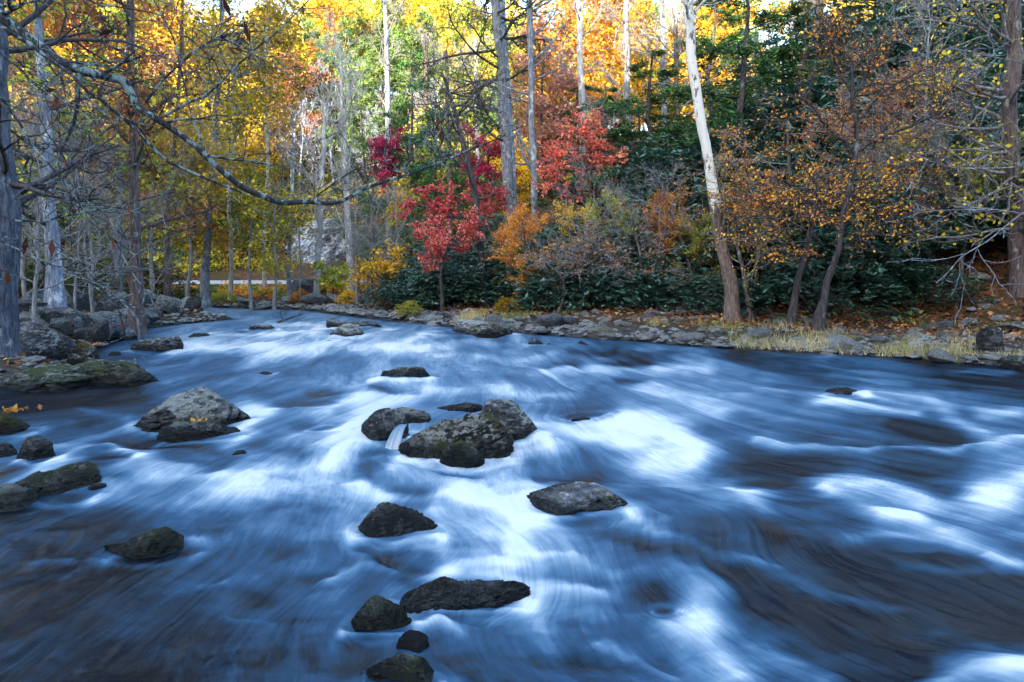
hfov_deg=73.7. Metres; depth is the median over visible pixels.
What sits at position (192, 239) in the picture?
sapling
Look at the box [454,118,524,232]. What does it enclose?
red maple
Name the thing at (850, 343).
bank stone
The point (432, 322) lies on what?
bank stone
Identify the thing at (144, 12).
autumn tree
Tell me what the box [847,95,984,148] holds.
evergreen shrub
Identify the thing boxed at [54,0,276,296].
tree
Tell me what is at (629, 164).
evergreen shrub
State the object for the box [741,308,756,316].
bank stone
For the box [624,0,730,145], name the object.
tree
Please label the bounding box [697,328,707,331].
bank stone
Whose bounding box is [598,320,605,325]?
bank stone
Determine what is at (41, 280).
evergreen shrub
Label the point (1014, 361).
bank boulder
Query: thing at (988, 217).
evergreen shrub
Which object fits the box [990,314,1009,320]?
bank stone
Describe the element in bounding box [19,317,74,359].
bank boulder
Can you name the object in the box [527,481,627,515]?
river boulder
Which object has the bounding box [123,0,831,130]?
sky
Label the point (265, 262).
sapling
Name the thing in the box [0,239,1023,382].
pebbles
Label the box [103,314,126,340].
bank boulder
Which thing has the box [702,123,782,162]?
evergreen shrub
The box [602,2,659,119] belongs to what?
autumn tree
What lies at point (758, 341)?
bank stone
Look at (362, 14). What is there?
skyline tree
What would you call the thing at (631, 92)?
autumn tree
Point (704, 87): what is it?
autumn tree
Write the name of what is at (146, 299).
bank boulder
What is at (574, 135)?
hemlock
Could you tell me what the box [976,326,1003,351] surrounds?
bank boulder
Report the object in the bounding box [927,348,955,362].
bank stone
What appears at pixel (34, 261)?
evergreen shrub
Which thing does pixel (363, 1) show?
skyline tree
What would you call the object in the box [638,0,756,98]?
autumn tree
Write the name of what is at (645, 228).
bare shrub
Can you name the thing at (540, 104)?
tree
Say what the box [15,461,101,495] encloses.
river boulder
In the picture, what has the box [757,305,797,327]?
fallen branch
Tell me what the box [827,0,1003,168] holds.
bare shrub
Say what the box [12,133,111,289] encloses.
hemlock
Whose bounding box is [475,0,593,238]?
tree
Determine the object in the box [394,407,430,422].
river rock
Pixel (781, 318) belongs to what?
bank stone
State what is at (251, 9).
autumn tree
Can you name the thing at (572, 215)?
shrub tree
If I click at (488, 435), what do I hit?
river boulder
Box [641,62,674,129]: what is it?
autumn tree
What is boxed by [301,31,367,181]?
pine tree
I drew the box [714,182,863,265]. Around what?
evergreen shrub
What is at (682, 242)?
sapling
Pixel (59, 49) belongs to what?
autumn tree
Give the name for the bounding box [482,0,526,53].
autumn tree
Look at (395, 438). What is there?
cascade
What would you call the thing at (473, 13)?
skyline tree
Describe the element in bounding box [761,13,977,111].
evergreen shrub
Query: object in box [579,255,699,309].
evergreen shrub
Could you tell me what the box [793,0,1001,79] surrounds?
evergreen shrub
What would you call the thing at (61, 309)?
bank boulder
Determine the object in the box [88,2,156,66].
autumn tree
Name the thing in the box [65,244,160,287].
evergreen shrub
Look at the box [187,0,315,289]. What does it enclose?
tree
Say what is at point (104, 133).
autumn tree
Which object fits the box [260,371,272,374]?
river rock
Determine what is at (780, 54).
hemlock
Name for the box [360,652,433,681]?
river rock
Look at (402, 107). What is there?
hemlock
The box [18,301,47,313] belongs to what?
bank boulder
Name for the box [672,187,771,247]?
evergreen shrub
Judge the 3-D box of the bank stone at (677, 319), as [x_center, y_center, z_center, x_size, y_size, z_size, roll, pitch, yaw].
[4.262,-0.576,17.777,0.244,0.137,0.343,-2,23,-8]
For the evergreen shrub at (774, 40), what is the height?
4.704 m
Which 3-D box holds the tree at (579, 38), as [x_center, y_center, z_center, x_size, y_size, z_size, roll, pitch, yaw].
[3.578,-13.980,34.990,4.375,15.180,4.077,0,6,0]
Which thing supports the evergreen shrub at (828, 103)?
on the ground at (992, 255)
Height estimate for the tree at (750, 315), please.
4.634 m
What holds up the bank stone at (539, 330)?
on the ground at (992, 255)
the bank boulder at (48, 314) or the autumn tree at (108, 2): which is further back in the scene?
the autumn tree at (108, 2)
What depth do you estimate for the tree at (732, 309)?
17.08 m
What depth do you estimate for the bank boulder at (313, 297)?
30.21 m
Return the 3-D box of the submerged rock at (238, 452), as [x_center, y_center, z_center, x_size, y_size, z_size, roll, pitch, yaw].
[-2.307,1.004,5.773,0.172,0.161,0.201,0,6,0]
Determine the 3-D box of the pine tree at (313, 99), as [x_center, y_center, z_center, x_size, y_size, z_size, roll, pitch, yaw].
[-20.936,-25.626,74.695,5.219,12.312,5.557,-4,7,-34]
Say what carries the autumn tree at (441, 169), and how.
on the ground at (992, 255)
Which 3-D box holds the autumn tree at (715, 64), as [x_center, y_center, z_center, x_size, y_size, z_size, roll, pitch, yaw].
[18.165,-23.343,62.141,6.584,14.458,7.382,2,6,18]
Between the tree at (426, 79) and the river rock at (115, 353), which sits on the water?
the river rock at (115, 353)
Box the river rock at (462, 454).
[439,440,484,467]
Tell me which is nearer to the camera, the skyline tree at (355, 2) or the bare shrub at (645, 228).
the bare shrub at (645, 228)
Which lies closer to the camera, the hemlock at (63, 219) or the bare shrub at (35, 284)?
the bare shrub at (35, 284)
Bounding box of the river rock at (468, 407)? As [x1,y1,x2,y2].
[438,402,482,412]
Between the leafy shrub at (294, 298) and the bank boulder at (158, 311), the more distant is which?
the leafy shrub at (294, 298)
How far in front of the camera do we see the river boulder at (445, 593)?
3.16 m
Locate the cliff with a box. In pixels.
[285,218,370,264]
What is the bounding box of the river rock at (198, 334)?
[189,333,209,337]
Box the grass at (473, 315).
[449,306,1023,362]
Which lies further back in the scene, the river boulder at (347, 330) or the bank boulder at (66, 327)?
the river boulder at (347, 330)
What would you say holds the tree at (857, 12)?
on the ground at (992, 255)
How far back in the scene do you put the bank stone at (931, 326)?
15.01 m
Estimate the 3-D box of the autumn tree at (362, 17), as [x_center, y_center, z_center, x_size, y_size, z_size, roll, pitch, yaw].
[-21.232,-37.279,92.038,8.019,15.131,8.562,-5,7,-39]
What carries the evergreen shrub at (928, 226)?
on the ground at (992, 255)
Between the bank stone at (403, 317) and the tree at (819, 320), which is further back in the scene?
the bank stone at (403, 317)
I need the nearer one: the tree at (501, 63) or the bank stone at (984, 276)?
the bank stone at (984, 276)
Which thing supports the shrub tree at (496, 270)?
on the ground at (992, 255)
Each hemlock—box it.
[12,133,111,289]
[16,101,128,286]
[57,173,195,292]
[325,88,408,240]
[338,47,457,270]
[344,105,489,259]
[437,91,502,246]
[515,48,737,214]
[517,69,615,200]
[551,86,655,180]
[583,0,851,182]
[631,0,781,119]
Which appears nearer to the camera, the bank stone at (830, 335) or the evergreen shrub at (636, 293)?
the bank stone at (830, 335)
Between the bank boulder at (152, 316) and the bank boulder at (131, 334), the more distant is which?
the bank boulder at (152, 316)
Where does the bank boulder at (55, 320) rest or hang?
on the ground at (992, 255)
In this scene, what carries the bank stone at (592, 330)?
in the water
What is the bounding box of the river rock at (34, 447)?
[16,435,55,460]
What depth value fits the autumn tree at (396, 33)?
79.77 m
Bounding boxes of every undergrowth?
[9,55,670,267]
[12,47,605,271]
[18,181,1018,334]
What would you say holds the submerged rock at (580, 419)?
on the water
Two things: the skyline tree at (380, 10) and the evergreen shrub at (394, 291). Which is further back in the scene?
the skyline tree at (380, 10)
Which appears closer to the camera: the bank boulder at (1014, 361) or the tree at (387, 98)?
the bank boulder at (1014, 361)
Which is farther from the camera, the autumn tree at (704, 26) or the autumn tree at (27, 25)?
the autumn tree at (27, 25)
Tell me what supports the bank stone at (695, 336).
on the ground at (992, 255)
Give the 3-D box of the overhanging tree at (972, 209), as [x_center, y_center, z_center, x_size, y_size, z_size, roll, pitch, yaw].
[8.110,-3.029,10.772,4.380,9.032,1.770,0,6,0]
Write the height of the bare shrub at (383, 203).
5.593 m
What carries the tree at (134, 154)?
on the ground at (992, 255)
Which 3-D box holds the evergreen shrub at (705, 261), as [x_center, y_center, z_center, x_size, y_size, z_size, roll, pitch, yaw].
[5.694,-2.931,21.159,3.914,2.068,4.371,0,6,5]
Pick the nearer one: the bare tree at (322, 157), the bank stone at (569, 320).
the bank stone at (569, 320)
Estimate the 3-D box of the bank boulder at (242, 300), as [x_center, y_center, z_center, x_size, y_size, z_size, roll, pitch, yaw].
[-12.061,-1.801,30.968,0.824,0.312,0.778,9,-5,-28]
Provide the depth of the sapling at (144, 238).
29.62 m
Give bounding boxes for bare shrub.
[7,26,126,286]
[7,63,150,320]
[8,67,181,307]
[15,73,172,312]
[17,114,179,309]
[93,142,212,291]
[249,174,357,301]
[303,164,405,304]
[328,186,403,299]
[343,174,428,264]
[546,157,643,303]
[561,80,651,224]
[598,158,710,302]
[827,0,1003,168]
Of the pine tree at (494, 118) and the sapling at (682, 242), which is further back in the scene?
the pine tree at (494, 118)
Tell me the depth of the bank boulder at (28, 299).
15.06 m
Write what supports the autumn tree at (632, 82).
on the ground at (992, 255)
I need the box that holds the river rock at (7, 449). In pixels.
[0,442,17,457]
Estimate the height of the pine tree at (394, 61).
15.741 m
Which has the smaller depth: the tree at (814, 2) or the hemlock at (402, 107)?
the tree at (814, 2)
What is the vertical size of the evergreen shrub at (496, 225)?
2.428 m
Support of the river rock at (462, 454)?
on the water
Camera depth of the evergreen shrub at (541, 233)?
24.87 m
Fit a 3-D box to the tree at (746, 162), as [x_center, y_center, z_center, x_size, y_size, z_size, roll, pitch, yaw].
[7.367,-3.712,19.959,6.425,6.120,5.243,-3,6,-26]
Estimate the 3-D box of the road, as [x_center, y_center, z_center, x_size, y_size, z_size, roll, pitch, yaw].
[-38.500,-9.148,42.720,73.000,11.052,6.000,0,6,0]
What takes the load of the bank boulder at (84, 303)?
on the ground at (992, 255)
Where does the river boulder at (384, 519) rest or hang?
on the water
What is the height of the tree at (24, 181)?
9.118 m
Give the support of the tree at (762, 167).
on the ground at (992, 255)
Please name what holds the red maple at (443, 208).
on the ground at (992, 255)
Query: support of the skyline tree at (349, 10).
on the ground at (992, 255)
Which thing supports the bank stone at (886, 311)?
on the ground at (992, 255)
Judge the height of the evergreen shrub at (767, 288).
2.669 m
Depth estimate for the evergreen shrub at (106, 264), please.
23.71 m
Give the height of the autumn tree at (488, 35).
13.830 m
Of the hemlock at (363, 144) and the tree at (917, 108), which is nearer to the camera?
the tree at (917, 108)
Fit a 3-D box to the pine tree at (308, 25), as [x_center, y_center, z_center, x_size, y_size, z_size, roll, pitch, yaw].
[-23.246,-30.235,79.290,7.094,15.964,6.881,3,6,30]
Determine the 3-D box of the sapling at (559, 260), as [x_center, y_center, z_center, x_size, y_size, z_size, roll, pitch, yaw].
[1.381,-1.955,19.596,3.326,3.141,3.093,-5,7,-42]
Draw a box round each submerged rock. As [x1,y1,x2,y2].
[232,449,246,454]
[571,417,589,420]
[825,387,856,394]
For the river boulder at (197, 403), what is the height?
0.737 m
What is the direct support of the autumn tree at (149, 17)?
on the ground at (992, 255)
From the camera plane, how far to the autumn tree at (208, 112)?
50.67 m
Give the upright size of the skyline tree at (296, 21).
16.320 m
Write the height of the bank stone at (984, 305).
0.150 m
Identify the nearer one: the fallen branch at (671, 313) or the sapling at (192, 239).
the fallen branch at (671, 313)
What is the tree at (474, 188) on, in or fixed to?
on the ground at (992, 255)
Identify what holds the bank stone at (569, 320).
on the ground at (992, 255)
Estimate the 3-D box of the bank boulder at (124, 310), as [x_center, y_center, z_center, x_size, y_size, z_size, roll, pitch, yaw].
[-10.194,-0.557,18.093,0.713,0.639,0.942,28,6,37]
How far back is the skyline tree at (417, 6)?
97.52 m
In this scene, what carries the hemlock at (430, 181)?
on the ground at (992, 255)
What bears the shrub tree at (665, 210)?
on the ground at (992, 255)
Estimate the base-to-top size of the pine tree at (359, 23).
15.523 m
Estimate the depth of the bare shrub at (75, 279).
17.55 m
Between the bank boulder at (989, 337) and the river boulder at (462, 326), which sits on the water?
the river boulder at (462, 326)
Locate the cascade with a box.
[385,424,406,449]
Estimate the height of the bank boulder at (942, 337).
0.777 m
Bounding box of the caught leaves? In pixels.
[2,341,590,482]
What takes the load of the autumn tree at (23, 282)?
on the ground at (992, 255)
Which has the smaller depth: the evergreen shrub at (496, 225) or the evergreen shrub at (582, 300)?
the evergreen shrub at (582, 300)
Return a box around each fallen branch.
[276,309,305,322]
[447,304,486,316]
[647,302,704,315]
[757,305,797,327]
[848,321,905,336]
[945,302,1010,336]
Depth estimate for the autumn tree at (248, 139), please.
64.42 m
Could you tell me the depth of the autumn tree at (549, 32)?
80.89 m
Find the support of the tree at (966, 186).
on the ground at (992, 255)
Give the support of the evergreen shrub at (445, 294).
on the ground at (992, 255)
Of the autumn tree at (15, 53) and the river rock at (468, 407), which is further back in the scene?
the autumn tree at (15, 53)
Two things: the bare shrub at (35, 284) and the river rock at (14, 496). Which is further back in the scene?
the bare shrub at (35, 284)
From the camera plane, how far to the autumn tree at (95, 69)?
58.58 m
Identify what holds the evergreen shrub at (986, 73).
on the ground at (992, 255)
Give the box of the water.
[0,308,1023,681]
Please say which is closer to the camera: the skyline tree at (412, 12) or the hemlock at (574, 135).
the hemlock at (574, 135)
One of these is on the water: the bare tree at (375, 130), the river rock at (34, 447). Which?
the river rock at (34, 447)
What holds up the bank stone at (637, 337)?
on the ground at (992, 255)
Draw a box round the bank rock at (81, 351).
[66,340,99,364]
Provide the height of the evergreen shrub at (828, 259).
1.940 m
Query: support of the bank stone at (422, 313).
on the ground at (992, 255)
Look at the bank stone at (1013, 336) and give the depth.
13.19 m
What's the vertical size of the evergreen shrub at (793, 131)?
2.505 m
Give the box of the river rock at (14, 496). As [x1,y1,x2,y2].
[0,483,39,511]
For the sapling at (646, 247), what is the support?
on the ground at (992, 255)
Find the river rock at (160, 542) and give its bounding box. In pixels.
[104,526,183,559]
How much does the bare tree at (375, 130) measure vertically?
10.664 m
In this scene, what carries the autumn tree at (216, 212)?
on the ground at (992, 255)
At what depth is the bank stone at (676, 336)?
15.21 m
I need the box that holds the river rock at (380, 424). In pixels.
[361,408,408,440]
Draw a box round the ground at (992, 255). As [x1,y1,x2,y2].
[0,45,1023,386]
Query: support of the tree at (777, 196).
on the ground at (992, 255)
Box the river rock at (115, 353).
[108,351,120,355]
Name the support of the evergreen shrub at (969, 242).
on the ground at (992, 255)
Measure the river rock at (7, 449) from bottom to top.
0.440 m
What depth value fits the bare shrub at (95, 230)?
19.83 m
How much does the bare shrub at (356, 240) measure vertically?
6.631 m
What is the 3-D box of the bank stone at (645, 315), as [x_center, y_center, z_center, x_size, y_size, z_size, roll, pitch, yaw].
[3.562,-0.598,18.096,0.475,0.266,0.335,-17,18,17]
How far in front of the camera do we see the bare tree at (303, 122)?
58.97 m
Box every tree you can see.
[0,0,146,357]
[0,0,527,371]
[4,0,183,307]
[5,0,51,74]
[7,0,197,287]
[8,25,124,296]
[8,40,21,73]
[8,68,40,164]
[11,88,72,234]
[17,124,80,234]
[30,24,73,63]
[30,60,162,236]
[38,0,230,334]
[52,73,190,291]
[53,12,108,57]
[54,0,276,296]
[54,53,158,185]
[56,53,99,179]
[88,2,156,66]
[91,0,126,48]
[110,0,300,308]
[114,37,209,171]
[123,0,158,36]
[134,0,169,40]
[139,20,193,107]
[139,131,195,256]
[141,20,187,86]
[154,0,210,49]
[155,92,241,238]
[156,125,233,264]
[163,0,317,299]
[166,56,249,225]
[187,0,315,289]
[201,8,239,32]
[219,81,274,193]
[226,106,290,190]
[235,2,261,39]
[237,9,313,176]
[245,82,289,147]
[246,44,338,184]
[256,37,338,173]
[262,98,308,295]
[273,93,320,214]
[278,8,319,42]
[278,41,339,166]
[289,17,332,64]
[294,0,361,107]
[295,61,356,292]
[298,11,345,142]
[301,0,365,71]
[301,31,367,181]
[301,55,347,186]
[305,4,378,291]
[311,50,338,146]
[315,50,384,170]
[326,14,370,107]
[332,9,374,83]
[333,7,374,72]
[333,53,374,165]
[336,8,384,117]
[336,104,406,224]
[349,0,375,56]
[351,0,380,24]
[356,0,430,55]
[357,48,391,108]
[360,24,420,169]
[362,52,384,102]
[364,0,416,69]
[365,0,410,257]
[369,0,403,93]
[369,20,430,133]
[380,7,451,162]
[381,176,416,262]
[388,0,422,33]
[390,42,423,112]
[395,0,458,52]
[400,27,515,307]
[401,0,574,243]
[401,104,474,219]
[402,20,447,216]
[404,0,476,109]
[405,18,487,254]
[409,78,444,161]
[414,0,485,112]
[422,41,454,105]
[436,34,523,150]
[437,16,520,216]
[439,0,486,68]
[443,3,488,44]
[444,31,510,110]
[445,0,584,235]
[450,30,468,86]
[467,12,535,104]
[473,24,518,93]
[473,74,528,161]
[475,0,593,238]
[480,129,530,222]
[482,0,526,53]
[482,202,555,310]
[490,243,520,302]
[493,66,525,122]
[507,22,586,201]
[509,0,633,195]
[510,18,559,124]
[521,44,559,159]
[534,200,608,297]
[539,42,600,137]
[540,0,616,184]
[553,0,659,129]
[562,8,641,122]
[568,0,668,122]
[574,186,648,287]
[584,0,659,149]
[595,59,649,122]
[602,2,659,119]
[606,2,668,130]
[616,0,689,144]
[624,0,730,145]
[631,99,644,130]
[636,185,709,295]
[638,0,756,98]
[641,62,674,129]
[648,37,710,120]
[655,0,743,322]
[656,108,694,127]
[656,141,834,238]
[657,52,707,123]
[668,212,735,306]
[671,110,861,266]
[673,22,735,124]
[682,6,743,112]
[695,153,800,321]
[698,121,961,325]
[703,0,795,82]
[703,105,709,120]
[739,0,796,99]
[740,0,839,87]
[748,0,1001,331]
[779,0,853,66]
[781,0,844,44]
[797,53,1002,267]
[806,120,973,297]
[837,0,892,34]
[851,121,938,220]
[864,35,1023,276]
[878,0,1023,296]
[886,14,1023,324]
[935,134,1023,252]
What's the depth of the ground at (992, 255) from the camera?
17.50 m
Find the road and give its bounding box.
[157,280,367,283]
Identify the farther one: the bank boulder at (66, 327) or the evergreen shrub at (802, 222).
the evergreen shrub at (802, 222)
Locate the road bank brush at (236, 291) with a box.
[158,278,393,297]
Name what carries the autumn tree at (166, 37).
on the ground at (992, 255)
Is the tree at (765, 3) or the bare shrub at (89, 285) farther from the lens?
the tree at (765, 3)
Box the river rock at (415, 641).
[396,629,429,652]
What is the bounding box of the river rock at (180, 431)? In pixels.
[157,420,240,442]
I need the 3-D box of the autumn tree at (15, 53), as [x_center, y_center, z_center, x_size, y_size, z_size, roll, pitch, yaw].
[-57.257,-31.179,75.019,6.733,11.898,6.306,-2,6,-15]
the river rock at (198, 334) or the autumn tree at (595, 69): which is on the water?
the river rock at (198, 334)
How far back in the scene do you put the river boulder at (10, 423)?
6.48 m
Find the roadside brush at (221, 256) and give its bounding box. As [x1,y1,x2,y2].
[25,212,487,279]
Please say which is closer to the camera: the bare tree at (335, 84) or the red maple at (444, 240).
the red maple at (444, 240)
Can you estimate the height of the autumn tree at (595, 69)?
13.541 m
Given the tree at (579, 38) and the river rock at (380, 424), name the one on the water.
the river rock at (380, 424)
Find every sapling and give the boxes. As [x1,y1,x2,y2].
[109,160,208,289]
[141,158,242,296]
[208,151,309,309]
[225,179,346,309]
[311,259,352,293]
[346,238,415,306]
[514,218,626,312]
[534,226,633,309]
[547,211,663,308]
[580,182,701,307]
[630,198,748,304]
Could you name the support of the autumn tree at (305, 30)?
on the ground at (992, 255)
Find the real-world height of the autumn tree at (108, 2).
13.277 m
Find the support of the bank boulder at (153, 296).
on the ground at (992, 255)
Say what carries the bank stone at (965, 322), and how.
on the ground at (992, 255)
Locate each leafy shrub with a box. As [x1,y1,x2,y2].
[211,289,236,303]
[288,288,308,302]
[335,289,362,303]
[371,288,402,306]
[393,300,425,316]
[492,296,526,312]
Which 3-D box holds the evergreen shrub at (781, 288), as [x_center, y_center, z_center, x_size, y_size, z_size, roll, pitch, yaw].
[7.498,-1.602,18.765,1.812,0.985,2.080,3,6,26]
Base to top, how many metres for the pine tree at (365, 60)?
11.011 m
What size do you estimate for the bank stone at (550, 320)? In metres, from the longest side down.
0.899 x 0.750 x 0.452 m
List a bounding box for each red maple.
[366,120,410,254]
[391,178,511,289]
[411,204,489,311]
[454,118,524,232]
[530,105,631,232]
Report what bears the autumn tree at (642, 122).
on the ground at (992, 255)
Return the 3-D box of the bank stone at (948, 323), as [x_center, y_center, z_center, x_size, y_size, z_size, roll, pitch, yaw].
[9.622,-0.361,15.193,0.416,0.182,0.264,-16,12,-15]
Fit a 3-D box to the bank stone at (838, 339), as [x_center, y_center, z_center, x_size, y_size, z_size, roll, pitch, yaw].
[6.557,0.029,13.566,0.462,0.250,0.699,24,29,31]
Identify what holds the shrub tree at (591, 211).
on the ground at (992, 255)
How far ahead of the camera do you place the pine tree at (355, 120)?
55.44 m
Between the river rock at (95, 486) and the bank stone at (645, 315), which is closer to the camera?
the river rock at (95, 486)
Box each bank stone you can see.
[399,313,408,320]
[418,311,429,315]
[422,314,442,323]
[426,320,437,324]
[483,315,505,325]
[502,318,513,322]
[514,321,524,325]
[529,314,538,318]
[535,313,562,327]
[535,327,551,334]
[563,315,579,324]
[580,310,589,314]
[587,322,594,327]
[588,326,606,333]
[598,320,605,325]
[598,326,615,333]
[601,334,614,337]
[603,317,611,321]
[614,320,622,325]
[619,321,629,325]
[631,315,637,320]
[633,334,641,340]
[638,312,653,320]
[643,332,658,338]
[670,316,680,320]
[670,333,683,338]
[676,332,705,343]
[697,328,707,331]
[711,330,726,335]
[737,336,750,341]
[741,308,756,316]
[742,327,770,338]
[756,336,777,344]
[774,316,785,324]
[792,336,806,343]
[799,318,812,325]
[820,351,836,355]
[822,333,837,339]
[825,342,840,348]
[830,335,854,348]
[840,340,862,349]
[868,336,884,341]
[878,307,895,315]
[905,329,921,335]
[923,323,938,330]
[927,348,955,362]
[938,320,952,327]
[958,320,969,326]
[963,318,976,324]
[968,272,991,280]
[977,303,993,308]
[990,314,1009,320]
[997,323,1023,330]
[1003,334,1017,340]
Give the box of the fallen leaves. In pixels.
[0,120,1023,373]
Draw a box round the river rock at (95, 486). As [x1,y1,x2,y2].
[87,483,106,489]
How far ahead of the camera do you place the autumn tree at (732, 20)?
34.62 m
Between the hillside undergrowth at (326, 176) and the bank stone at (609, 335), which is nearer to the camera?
the bank stone at (609, 335)
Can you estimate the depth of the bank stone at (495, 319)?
18.74 m
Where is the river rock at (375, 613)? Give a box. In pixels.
[351,594,411,631]
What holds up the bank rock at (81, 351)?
on the ground at (992, 255)
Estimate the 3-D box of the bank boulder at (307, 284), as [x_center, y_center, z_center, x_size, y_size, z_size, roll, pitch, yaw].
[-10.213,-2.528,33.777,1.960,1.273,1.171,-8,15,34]
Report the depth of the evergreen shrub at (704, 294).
18.80 m
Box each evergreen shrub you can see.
[18,246,102,297]
[19,248,129,296]
[25,241,71,290]
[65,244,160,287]
[94,273,181,297]
[125,255,199,298]
[354,258,447,305]
[372,265,451,308]
[374,242,497,300]
[391,256,499,305]
[402,230,513,295]
[410,240,516,301]
[454,247,547,303]
[460,255,552,302]
[468,212,554,266]
[489,214,683,306]
[507,223,572,281]
[511,251,622,313]
[518,237,631,291]
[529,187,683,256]
[547,140,718,224]
[549,262,640,308]
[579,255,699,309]
[586,228,708,300]
[588,123,733,214]
[617,279,706,310]
[627,205,713,252]
[632,267,774,312]
[634,214,746,279]
[636,119,824,208]
[657,179,807,268]
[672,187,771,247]
[698,272,772,310]
[700,122,842,186]
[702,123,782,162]
[704,2,890,119]
[708,61,840,161]
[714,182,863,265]
[739,224,919,321]
[746,146,855,212]
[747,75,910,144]
[752,268,818,298]
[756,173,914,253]
[758,67,995,169]
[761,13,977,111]
[762,133,871,187]
[775,231,924,297]
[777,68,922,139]
[785,0,1023,133]
[792,164,994,262]
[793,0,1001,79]
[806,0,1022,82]
[821,233,942,296]
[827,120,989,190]
[831,44,1023,168]
[832,99,1023,191]
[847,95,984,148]
[858,258,997,303]
[861,184,972,247]
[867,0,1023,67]
[887,181,1006,245]
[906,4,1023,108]
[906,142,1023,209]
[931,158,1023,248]
[931,183,1007,237]
[945,95,1023,183]
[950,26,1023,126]
[953,131,1023,192]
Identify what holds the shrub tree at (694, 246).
on the ground at (992, 255)
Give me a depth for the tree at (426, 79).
53.03 m
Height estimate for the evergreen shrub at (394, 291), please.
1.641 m
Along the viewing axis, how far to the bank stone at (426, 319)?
20.96 m
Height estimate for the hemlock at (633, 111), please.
6.673 m
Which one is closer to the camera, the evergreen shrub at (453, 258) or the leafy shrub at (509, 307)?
the leafy shrub at (509, 307)
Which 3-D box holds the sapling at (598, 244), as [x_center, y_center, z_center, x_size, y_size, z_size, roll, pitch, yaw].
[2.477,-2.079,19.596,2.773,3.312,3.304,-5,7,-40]
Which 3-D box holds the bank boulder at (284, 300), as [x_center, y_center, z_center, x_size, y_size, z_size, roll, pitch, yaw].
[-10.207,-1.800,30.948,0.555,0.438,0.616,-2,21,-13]
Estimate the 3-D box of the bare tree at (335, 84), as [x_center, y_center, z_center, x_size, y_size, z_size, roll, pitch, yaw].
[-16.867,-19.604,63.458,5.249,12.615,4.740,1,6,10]
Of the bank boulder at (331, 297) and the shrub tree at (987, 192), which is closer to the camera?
the shrub tree at (987, 192)
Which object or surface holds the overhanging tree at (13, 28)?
on the ground at (992, 255)
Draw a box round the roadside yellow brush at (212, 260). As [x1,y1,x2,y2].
[28,215,459,278]
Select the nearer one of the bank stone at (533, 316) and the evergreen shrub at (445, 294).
the bank stone at (533, 316)
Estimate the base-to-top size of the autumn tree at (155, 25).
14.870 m
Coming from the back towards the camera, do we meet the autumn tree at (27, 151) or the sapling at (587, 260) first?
the autumn tree at (27, 151)
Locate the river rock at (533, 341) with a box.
[528,338,542,343]
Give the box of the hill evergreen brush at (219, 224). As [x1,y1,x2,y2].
[13,58,608,271]
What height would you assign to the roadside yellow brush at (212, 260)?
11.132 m
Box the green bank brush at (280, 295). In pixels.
[156,279,387,299]
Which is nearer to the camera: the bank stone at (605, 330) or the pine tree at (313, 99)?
the bank stone at (605, 330)
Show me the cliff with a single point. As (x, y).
(329, 240)
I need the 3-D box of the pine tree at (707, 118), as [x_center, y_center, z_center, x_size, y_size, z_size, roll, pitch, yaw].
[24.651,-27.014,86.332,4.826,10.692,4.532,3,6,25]
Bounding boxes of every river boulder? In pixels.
[0,412,29,433]
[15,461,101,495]
[130,336,183,351]
[133,385,250,431]
[248,323,273,329]
[326,318,381,327]
[330,323,363,336]
[358,502,437,537]
[381,366,429,377]
[398,412,514,458]
[399,576,530,613]
[429,311,452,320]
[452,319,512,332]
[463,323,511,337]
[481,398,536,440]
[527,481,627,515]
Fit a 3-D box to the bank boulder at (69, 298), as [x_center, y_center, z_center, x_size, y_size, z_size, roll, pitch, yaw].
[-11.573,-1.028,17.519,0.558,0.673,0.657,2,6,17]
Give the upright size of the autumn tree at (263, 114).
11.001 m
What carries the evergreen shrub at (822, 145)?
on the ground at (992, 255)
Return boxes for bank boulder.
[2,364,89,392]
[18,297,42,301]
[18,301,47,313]
[19,311,44,324]
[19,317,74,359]
[23,288,43,299]
[29,305,46,315]
[40,308,66,325]
[44,318,63,326]
[49,315,73,335]
[51,307,78,314]
[64,308,82,320]
[65,289,76,308]
[66,359,158,386]
[68,327,83,339]
[70,289,95,308]
[72,318,84,329]
[75,319,108,343]
[78,312,89,320]
[83,318,97,327]
[89,311,117,317]
[95,302,118,311]
[95,316,113,337]
[96,290,129,306]
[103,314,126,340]
[113,308,149,325]
[124,328,136,339]
[144,289,156,303]
[144,292,149,304]
[145,309,159,324]
[147,306,163,318]
[155,294,181,311]
[166,306,179,313]
[180,296,205,311]
[184,296,201,310]
[237,297,255,304]
[253,304,269,309]
[281,296,291,303]
[292,278,313,296]
[300,292,326,303]
[327,292,339,301]
[350,295,367,302]
[907,332,950,349]
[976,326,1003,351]
[997,355,1023,369]

